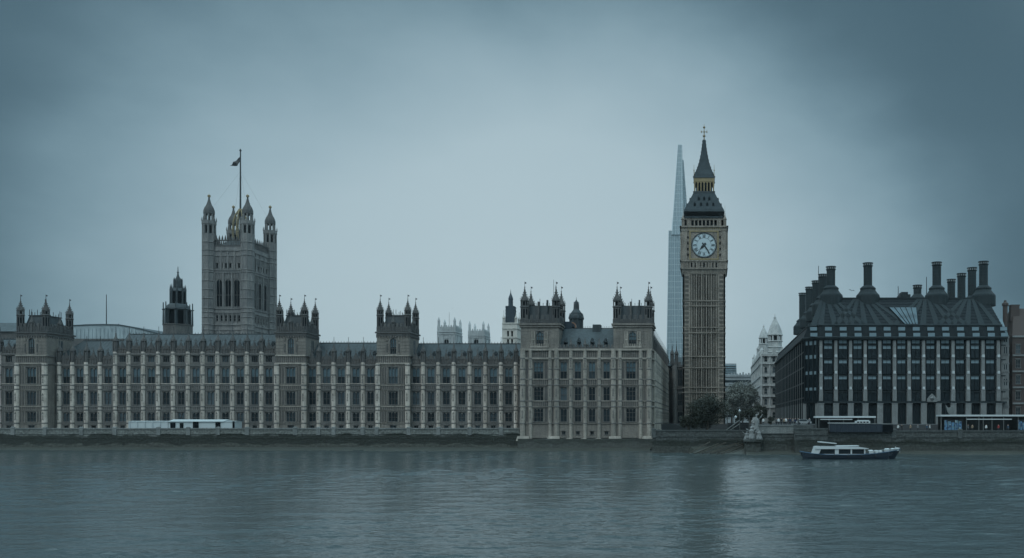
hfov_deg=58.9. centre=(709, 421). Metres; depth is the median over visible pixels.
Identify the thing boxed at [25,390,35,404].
window
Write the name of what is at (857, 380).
window
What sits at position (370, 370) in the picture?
window
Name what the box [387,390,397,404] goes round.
window
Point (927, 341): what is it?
window
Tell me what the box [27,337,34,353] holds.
window
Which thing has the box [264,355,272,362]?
window
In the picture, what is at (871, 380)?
window
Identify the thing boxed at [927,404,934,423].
window
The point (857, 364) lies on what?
window
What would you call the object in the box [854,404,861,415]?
doorway
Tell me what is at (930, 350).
window
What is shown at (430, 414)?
window
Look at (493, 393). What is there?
window
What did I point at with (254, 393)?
window
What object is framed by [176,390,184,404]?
window
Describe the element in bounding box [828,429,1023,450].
river wall
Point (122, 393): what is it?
window
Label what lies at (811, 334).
roof window
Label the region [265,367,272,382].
window
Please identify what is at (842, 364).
window
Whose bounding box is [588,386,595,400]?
window
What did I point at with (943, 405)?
doorway
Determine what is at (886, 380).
window
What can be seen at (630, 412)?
window
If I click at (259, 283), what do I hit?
window
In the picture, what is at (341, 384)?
palace range
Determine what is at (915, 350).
window
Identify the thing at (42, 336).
palace tower
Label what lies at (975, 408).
doorway
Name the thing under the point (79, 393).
window
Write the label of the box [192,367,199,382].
window
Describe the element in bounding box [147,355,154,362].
window
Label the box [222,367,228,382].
window
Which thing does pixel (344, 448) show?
foreshore
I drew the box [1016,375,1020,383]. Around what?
window
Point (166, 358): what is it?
window
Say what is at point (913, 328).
roof window
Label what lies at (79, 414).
window
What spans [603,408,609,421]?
window
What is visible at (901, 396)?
window
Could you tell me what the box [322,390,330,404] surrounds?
window
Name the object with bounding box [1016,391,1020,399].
window
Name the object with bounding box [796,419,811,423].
parked car
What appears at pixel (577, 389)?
window
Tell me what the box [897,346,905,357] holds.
window
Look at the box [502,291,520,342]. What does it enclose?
church tower
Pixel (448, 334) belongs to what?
abbey tower
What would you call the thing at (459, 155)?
sky
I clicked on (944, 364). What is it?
window
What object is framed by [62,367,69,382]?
window
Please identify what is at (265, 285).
window
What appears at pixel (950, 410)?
pennant
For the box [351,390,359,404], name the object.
window
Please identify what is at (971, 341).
window
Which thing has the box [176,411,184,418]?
window
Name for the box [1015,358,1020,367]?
window
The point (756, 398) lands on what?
tree
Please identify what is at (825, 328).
roof window
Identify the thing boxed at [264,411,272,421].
window
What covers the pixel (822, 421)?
pier canopy
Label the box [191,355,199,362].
window
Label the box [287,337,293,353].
window
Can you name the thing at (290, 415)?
window
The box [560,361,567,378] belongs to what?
window
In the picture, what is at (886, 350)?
window
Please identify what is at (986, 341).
window
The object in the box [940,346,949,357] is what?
window
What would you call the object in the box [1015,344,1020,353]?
window
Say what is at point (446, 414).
window
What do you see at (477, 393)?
window
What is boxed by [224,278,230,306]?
window
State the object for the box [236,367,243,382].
window
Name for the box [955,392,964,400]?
window
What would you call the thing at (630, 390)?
window
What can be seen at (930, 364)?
window
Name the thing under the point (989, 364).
window
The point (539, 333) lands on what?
window
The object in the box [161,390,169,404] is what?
window
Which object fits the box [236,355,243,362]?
window
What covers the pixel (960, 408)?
doorway
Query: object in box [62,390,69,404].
window
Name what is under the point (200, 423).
marquee
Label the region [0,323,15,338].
building
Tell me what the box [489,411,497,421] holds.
window
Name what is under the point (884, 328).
roof window
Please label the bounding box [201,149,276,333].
square tower
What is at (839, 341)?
window
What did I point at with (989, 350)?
window
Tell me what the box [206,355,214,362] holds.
window
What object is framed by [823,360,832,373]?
window
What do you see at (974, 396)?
window
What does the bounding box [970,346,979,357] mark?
window
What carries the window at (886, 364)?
in the office block at (917, 357)
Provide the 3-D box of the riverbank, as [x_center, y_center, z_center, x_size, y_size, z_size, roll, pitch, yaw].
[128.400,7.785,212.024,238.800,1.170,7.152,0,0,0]
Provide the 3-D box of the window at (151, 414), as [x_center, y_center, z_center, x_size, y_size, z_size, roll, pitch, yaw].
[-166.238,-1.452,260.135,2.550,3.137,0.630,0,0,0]
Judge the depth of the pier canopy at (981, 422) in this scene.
222.80 m
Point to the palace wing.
(660, 386)
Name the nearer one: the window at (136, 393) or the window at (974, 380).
the window at (136, 393)
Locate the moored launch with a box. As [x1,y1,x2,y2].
[855,420,869,422]
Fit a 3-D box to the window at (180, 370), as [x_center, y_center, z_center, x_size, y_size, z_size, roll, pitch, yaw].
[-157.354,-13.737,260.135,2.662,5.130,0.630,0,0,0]
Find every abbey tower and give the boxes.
[437,317,462,342]
[468,321,490,342]
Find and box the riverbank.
[746,451,1023,454]
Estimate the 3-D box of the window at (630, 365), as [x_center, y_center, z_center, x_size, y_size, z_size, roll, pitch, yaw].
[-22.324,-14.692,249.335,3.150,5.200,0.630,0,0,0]
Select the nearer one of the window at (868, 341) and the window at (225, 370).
the window at (225, 370)
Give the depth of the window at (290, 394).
258.94 m
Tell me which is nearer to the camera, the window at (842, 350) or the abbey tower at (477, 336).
the window at (842, 350)
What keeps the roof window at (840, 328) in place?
in the office block at (917, 357)
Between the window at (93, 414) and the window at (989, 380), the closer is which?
the window at (93, 414)
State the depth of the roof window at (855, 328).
290.64 m
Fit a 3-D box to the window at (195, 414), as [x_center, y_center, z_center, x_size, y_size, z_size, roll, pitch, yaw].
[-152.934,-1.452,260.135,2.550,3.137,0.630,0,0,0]
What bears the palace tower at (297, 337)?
on the ground
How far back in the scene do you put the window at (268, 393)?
260.40 m
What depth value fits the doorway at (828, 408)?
291.21 m
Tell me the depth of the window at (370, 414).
260.27 m
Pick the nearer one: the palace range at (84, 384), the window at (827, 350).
the palace range at (84, 384)
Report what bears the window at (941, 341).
in the office block at (917, 357)
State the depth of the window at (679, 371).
338.38 m
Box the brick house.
[1002,300,1023,414]
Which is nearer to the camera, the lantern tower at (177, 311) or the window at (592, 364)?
the window at (592, 364)
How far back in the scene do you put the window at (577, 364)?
249.63 m
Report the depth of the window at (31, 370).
256.80 m
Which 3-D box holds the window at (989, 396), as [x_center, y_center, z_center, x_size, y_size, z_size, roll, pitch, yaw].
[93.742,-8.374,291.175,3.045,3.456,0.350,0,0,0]
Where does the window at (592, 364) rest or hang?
in the palace pavilion
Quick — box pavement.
[796,425,812,427]
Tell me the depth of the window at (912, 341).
291.14 m
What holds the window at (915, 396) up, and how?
in the office block at (917, 357)
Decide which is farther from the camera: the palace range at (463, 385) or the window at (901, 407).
the window at (901, 407)
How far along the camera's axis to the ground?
286.00 m
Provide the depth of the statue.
214.13 m
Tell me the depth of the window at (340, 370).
260.40 m
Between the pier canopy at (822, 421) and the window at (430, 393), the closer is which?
the pier canopy at (822, 421)
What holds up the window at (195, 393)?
in the palace range at (166, 377)
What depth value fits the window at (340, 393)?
260.40 m
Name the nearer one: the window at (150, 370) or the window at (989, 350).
the window at (150, 370)
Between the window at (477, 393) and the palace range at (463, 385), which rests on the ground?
the palace range at (463, 385)
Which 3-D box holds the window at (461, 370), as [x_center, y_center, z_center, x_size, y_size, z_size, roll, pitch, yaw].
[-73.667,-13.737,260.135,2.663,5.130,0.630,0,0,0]
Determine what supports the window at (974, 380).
in the office block at (917, 357)
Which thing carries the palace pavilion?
on the ground
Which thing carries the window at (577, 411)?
in the palace pavilion
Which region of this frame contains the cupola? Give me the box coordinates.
[569,298,583,327]
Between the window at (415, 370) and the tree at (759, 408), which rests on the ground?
the tree at (759, 408)
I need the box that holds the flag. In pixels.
[230,157,239,165]
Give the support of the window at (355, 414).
in the palace range at (341, 384)
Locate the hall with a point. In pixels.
(106, 331)
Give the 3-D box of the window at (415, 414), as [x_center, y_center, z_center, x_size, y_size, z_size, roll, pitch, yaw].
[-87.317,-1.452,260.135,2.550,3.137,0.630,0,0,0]
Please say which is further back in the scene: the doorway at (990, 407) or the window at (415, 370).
the doorway at (990, 407)
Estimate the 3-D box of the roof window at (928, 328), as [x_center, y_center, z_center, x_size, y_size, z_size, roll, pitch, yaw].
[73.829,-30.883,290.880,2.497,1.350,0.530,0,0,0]
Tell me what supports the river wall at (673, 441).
in the water
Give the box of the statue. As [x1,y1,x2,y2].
[742,414,763,453]
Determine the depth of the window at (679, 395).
338.38 m
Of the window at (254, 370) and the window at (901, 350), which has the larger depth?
the window at (901, 350)
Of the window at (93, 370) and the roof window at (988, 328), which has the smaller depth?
the window at (93, 370)
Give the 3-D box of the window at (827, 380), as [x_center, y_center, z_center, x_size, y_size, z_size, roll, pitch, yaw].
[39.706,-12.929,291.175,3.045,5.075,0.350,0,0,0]
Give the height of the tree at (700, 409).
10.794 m
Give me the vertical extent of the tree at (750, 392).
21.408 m
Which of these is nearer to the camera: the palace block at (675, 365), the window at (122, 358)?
the window at (122, 358)
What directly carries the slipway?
attached to the quay
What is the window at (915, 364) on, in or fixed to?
in the office block at (917, 357)
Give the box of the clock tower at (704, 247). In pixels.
[680,126,727,423]
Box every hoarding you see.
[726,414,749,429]
[829,423,892,431]
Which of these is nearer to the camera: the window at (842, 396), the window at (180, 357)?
the window at (180, 357)
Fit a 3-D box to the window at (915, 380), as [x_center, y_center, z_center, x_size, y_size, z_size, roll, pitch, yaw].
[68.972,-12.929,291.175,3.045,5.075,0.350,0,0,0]
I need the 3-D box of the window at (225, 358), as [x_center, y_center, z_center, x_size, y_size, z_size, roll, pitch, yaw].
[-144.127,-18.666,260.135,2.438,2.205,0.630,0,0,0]
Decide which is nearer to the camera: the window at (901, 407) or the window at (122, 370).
the window at (122, 370)
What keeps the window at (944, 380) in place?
in the office block at (917, 357)
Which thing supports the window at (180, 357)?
in the palace range at (166, 377)
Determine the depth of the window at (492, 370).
260.40 m
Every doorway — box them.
[824,404,832,415]
[839,404,846,415]
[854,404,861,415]
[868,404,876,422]
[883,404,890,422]
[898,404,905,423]
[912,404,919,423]
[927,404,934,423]
[942,404,949,414]
[956,404,964,414]
[971,404,979,414]
[987,404,994,414]
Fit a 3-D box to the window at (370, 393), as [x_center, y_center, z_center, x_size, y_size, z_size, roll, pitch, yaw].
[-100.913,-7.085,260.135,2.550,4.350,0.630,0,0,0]
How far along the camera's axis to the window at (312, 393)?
260.40 m
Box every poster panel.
[944,420,961,429]
[1019,420,1023,429]
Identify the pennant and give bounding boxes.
[945,403,953,414]
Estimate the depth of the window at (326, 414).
260.27 m
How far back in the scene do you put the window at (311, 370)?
260.40 m
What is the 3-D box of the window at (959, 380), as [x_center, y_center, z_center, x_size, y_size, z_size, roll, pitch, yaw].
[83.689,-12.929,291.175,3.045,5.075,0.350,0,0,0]
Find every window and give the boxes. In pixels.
[4,355,12,362]
[4,390,12,404]
[4,411,12,421]
[5,367,12,382]
[25,366,36,383]
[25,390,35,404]
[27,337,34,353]
[27,411,35,421]
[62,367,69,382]
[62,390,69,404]
[62,411,69,421]
[75,390,83,404]
[75,411,83,421]
[76,367,83,382]
[89,390,97,404]
[89,411,97,421]
[90,367,96,382]
[103,390,111,404]
[103,411,111,421]
[104,367,111,382]
[118,355,125,362]
[118,390,125,404]
[118,411,125,421]
[119,367,125,382]
[132,355,139,362]
[132,390,140,404]
[132,411,140,420]
[133,367,139,382]
[146,390,154,404]
[146,411,154,420]
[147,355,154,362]
[147,367,154,382]
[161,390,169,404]
[161,411,169,420]
[162,355,169,362]
[162,367,169,382]
[176,355,184,362]
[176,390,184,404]
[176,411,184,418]
[177,367,184,382]
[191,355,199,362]
[191,390,199,404]
[191,411,199,418]
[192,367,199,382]
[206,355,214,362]
[206,390,214,404]
[206,411,214,418]
[207,367,213,382]
[216,278,221,306]
[221,355,228,362]
[221,390,229,404]
[221,411,229,418]
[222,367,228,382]
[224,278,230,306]
[233,278,239,306]
[235,390,243,404]
[235,411,243,421]
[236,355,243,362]
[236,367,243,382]
[250,355,258,362]
[250,390,258,404]
[250,411,258,421]
[251,367,258,382]
[258,282,261,309]
[264,284,267,311]
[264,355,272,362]
[264,390,272,404]
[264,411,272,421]
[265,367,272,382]
[285,366,295,383]
[285,390,295,404]
[286,411,295,421]
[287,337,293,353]
[308,367,315,382]
[308,390,315,404]
[308,411,315,421]
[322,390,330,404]
[322,411,330,421]
[323,367,329,382]
[337,367,344,382]
[337,390,344,404]
[337,411,344,421]
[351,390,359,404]
[351,411,359,421]
[352,367,359,382]
[366,390,374,404]
[366,411,374,421]
[367,367,373,382]
[387,366,397,383]
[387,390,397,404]
[388,411,397,421]
[389,337,395,353]
[412,367,419,382]
[412,390,419,404]
[412,411,419,421]
[426,390,434,404]
[426,411,434,421]
[427,367,434,382]
[442,367,449,382]
[442,390,449,404]
[442,411,449,421]
[457,390,465,404]
[457,411,465,421]
[458,367,465,382]
[473,390,481,404]
[473,411,481,421]
[474,367,481,382]
[489,367,496,382]
[489,390,497,404]
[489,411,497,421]
[504,390,512,404]
[504,411,512,421]
[505,367,512,382]
[533,361,543,378]
[533,386,543,400]
[534,408,543,421]
[535,330,543,345]
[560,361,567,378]
[560,386,567,400]
[560,408,566,421]
[574,361,581,378]
[574,386,581,400]
[574,408,580,421]
[588,361,595,378]
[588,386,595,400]
[589,408,595,421]
[602,361,610,378]
[602,386,610,400]
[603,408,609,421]
[625,361,635,378]
[625,386,635,400]
[626,408,635,421]
[628,330,636,345]
[677,369,682,385]
[677,393,682,405]
[677,411,682,422]
[810,333,817,336]
[823,340,832,343]
[823,346,832,357]
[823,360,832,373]
[823,376,832,389]
[823,392,832,400]
[824,327,831,330]
[838,340,846,343]
[838,346,846,357]
[838,360,846,373]
[838,376,846,389]
[838,392,846,400]
[839,327,846,330]
[853,340,861,343]
[853,346,861,357]
[853,360,861,373]
[853,376,861,389]
[853,392,861,400]
[854,327,861,330]
[867,340,876,343]
[867,346,876,357]
[867,360,876,373]
[867,376,876,389]
[867,392,876,400]
[868,327,875,330]
[882,340,890,343]
[882,346,890,357]
[882,360,890,373]
[882,376,890,389]
[882,392,890,400]
[883,327,890,330]
[897,340,905,343]
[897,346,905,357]
[897,360,905,373]
[897,376,905,389]
[897,392,905,400]
[911,340,919,343]
[911,346,919,357]
[911,360,919,373]
[911,376,919,389]
[911,392,919,400]
[912,327,919,330]
[926,340,934,343]
[926,346,934,357]
[926,360,934,373]
[926,376,934,389]
[926,392,934,400]
[927,327,934,330]
[940,340,949,343]
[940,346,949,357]
[940,360,949,373]
[940,376,949,389]
[941,327,948,330]
[941,392,949,400]
[955,340,964,343]
[955,346,964,357]
[955,360,964,373]
[955,376,964,389]
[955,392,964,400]
[956,327,963,330]
[970,340,979,343]
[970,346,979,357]
[970,360,979,373]
[970,376,979,389]
[970,392,979,400]
[971,327,978,330]
[985,340,994,343]
[985,346,994,357]
[985,360,994,373]
[985,376,994,389]
[985,392,994,400]
[986,327,993,330]
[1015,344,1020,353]
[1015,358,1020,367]
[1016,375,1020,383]
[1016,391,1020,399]
[1016,407,1020,414]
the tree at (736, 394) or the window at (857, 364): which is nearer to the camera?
the window at (857, 364)
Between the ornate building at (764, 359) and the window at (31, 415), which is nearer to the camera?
the window at (31, 415)
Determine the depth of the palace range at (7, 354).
260.00 m
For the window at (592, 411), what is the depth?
249.63 m
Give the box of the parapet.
[758,425,793,433]
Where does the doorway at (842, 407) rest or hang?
in the office block at (917, 357)
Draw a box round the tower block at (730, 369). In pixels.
[725,364,736,374]
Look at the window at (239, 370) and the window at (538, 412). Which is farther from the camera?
the window at (239, 370)
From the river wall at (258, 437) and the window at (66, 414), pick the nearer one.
the river wall at (258, 437)
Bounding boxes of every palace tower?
[14,294,75,427]
[274,295,320,427]
[375,295,420,427]
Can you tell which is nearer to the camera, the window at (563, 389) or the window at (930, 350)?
the window at (563, 389)
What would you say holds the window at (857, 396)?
in the office block at (917, 357)
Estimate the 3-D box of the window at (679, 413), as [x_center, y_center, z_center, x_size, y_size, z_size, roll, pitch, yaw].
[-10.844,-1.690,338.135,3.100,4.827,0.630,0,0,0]
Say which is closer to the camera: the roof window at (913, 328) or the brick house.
the roof window at (913, 328)
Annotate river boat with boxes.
[799,441,900,458]
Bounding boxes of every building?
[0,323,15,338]
[725,372,750,422]
[751,316,782,422]
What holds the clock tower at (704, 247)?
on the ground
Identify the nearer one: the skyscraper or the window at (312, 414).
the window at (312, 414)
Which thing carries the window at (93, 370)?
in the palace range at (84, 384)
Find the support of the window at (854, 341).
in the office block at (917, 357)
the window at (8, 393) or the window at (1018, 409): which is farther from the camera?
the window at (1018, 409)
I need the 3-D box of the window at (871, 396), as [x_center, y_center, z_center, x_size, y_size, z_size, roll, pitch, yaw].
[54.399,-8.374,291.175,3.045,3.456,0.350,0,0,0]
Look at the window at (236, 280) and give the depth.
380.08 m
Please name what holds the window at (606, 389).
in the palace pavilion
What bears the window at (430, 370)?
in the palace range at (463, 385)
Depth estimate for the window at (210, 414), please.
260.21 m
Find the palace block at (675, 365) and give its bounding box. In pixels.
[668,341,682,423]
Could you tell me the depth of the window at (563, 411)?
249.63 m
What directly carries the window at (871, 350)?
in the office block at (917, 357)
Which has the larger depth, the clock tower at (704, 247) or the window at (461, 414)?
the clock tower at (704, 247)
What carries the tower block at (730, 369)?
on the ground
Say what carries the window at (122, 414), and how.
in the palace range at (166, 377)
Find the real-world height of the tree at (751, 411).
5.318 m
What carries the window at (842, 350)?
in the office block at (917, 357)
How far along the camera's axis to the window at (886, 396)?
291.28 m
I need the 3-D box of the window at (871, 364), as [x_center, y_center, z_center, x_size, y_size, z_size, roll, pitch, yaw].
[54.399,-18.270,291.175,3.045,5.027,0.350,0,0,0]
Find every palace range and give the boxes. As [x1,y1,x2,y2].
[0,327,15,427]
[54,336,123,427]
[112,327,275,427]
[307,337,376,427]
[411,337,520,427]
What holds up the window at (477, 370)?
in the palace range at (463, 385)
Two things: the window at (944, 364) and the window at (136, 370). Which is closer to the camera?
the window at (136, 370)
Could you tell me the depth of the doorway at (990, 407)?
291.21 m
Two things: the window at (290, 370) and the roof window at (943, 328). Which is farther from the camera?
the roof window at (943, 328)
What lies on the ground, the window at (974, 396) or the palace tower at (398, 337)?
the palace tower at (398, 337)
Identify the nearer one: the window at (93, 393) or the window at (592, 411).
the window at (592, 411)
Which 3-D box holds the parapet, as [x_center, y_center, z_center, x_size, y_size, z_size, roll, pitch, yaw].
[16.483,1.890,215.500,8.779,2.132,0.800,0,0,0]
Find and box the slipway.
[688,441,744,453]
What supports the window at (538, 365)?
in the palace pavilion
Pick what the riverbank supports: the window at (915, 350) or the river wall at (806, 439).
the river wall at (806, 439)
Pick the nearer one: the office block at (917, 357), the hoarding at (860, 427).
the hoarding at (860, 427)
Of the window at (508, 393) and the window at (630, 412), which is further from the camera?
the window at (508, 393)
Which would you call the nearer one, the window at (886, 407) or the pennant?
the pennant
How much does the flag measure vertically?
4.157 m
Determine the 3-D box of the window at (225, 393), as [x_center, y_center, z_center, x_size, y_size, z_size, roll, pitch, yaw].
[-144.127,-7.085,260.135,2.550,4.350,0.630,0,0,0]
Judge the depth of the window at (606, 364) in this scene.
249.63 m
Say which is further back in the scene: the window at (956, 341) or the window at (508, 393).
the window at (956, 341)
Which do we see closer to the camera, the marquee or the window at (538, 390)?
the window at (538, 390)
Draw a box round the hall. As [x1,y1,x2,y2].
[64,294,162,345]
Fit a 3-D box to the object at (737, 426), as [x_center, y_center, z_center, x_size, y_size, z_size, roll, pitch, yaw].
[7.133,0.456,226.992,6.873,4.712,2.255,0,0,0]
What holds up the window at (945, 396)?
in the office block at (917, 357)
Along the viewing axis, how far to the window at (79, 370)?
260.40 m
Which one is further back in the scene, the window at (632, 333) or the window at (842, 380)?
the window at (842, 380)
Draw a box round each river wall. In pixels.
[0,427,519,446]
[652,428,746,452]
[761,424,795,450]
[794,428,827,452]
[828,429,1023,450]
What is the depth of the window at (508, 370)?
260.40 m
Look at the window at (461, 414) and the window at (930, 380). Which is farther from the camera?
the window at (930, 380)
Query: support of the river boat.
on the water
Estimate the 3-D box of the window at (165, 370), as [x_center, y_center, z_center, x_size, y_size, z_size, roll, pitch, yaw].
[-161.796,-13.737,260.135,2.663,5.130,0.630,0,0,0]
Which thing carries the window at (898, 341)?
in the office block at (917, 357)
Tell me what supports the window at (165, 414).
in the palace range at (166, 377)
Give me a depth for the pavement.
217.00 m
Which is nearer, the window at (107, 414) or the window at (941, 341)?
the window at (107, 414)
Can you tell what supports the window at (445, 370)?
in the palace range at (463, 385)
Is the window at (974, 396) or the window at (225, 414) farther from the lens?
the window at (974, 396)
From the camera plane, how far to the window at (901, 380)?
291.28 m
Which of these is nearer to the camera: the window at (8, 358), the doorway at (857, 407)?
the window at (8, 358)
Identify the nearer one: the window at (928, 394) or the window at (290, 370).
the window at (290, 370)
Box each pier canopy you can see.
[813,416,875,429]
[936,415,1023,429]
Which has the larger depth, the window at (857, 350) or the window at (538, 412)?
the window at (857, 350)
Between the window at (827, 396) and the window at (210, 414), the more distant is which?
the window at (827, 396)
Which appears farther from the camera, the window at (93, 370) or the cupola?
the cupola
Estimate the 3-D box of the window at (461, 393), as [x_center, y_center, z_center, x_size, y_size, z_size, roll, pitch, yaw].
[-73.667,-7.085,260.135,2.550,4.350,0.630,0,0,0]
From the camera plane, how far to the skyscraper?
1154.42 m
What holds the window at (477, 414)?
in the palace range at (463, 385)
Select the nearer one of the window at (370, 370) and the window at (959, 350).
the window at (370, 370)
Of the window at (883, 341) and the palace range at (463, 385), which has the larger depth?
the window at (883, 341)
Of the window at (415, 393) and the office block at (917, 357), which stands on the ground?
the office block at (917, 357)
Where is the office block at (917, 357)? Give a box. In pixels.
[774,261,1008,423]
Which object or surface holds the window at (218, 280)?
in the square tower at (239, 279)
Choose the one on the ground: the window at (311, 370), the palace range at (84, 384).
the palace range at (84, 384)
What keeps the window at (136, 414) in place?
in the palace range at (166, 377)
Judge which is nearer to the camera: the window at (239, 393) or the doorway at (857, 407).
the window at (239, 393)
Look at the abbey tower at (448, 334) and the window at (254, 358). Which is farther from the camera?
the abbey tower at (448, 334)
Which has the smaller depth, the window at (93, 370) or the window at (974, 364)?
the window at (93, 370)
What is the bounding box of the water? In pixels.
[0,449,1023,557]
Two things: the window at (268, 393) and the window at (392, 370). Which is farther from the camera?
the window at (268, 393)
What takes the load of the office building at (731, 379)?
on the ground
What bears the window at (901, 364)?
in the office block at (917, 357)
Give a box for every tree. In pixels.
[679,415,697,429]
[685,393,731,429]
[725,382,748,422]
[730,410,744,422]
[733,380,757,422]
[743,407,755,423]
[748,385,759,413]
[755,405,767,423]
[768,416,774,423]
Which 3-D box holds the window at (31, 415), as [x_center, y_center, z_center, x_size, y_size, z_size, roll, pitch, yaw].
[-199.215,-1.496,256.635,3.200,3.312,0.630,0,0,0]
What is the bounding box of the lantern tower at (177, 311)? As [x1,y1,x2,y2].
[162,271,193,333]
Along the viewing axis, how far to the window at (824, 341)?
291.14 m
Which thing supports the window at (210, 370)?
in the palace range at (166, 377)
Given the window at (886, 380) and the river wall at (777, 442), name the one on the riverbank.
the river wall at (777, 442)
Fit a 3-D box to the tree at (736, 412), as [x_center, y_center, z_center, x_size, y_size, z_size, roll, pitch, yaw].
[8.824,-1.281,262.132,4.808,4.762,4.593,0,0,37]
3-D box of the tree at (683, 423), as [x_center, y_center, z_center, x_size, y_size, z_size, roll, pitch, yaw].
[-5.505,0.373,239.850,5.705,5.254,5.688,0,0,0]
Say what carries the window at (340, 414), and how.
in the palace range at (341, 384)
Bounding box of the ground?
[661,423,937,429]
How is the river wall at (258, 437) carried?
in the water
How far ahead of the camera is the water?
83.30 m
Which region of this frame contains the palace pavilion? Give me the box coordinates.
[516,281,655,449]
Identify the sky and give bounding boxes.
[0,0,1023,374]
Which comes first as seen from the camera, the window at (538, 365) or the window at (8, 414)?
the window at (538, 365)
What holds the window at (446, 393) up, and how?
in the palace range at (463, 385)
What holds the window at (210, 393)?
in the palace range at (166, 377)
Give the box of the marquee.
[128,419,241,427]
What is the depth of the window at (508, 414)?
260.34 m
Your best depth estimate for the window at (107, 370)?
260.40 m
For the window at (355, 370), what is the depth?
260.40 m
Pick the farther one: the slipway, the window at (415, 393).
the window at (415, 393)
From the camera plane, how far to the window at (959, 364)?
291.28 m
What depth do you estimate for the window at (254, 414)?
260.21 m
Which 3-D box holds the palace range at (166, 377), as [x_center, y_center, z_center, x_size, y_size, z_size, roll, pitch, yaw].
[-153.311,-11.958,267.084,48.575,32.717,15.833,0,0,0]
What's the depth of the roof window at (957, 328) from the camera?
290.64 m
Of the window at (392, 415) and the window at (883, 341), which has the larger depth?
the window at (883, 341)
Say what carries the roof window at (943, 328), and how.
in the office block at (917, 357)
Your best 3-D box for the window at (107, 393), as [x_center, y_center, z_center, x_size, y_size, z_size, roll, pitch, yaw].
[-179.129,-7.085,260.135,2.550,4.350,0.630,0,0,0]
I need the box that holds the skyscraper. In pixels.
[667,145,686,362]
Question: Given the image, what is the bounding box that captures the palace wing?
[652,330,669,429]
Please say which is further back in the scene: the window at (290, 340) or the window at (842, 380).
the window at (842, 380)
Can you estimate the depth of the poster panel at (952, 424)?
219.37 m
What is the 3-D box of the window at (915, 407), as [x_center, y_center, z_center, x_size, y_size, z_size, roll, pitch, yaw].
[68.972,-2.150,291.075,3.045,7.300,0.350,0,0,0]
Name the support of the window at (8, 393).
in the palace range at (7, 354)
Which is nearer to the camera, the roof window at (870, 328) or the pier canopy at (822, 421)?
the pier canopy at (822, 421)
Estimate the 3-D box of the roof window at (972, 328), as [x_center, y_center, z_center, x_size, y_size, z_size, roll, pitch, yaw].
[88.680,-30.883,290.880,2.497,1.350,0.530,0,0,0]
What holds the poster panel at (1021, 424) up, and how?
on the quay
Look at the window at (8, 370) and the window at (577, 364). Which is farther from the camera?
the window at (8, 370)
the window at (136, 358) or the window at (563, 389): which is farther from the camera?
the window at (136, 358)
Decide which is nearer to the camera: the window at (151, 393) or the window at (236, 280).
the window at (151, 393)
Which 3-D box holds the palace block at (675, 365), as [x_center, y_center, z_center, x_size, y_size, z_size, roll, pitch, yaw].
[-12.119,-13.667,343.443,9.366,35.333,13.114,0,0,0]
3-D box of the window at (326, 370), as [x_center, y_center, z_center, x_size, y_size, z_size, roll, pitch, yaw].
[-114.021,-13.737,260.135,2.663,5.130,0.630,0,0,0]
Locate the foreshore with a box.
[0,447,650,450]
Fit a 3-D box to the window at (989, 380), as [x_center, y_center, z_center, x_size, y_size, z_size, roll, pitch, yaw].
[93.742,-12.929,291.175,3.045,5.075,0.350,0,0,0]
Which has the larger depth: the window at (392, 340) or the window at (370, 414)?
the window at (370, 414)
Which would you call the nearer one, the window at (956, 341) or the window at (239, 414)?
the window at (239, 414)

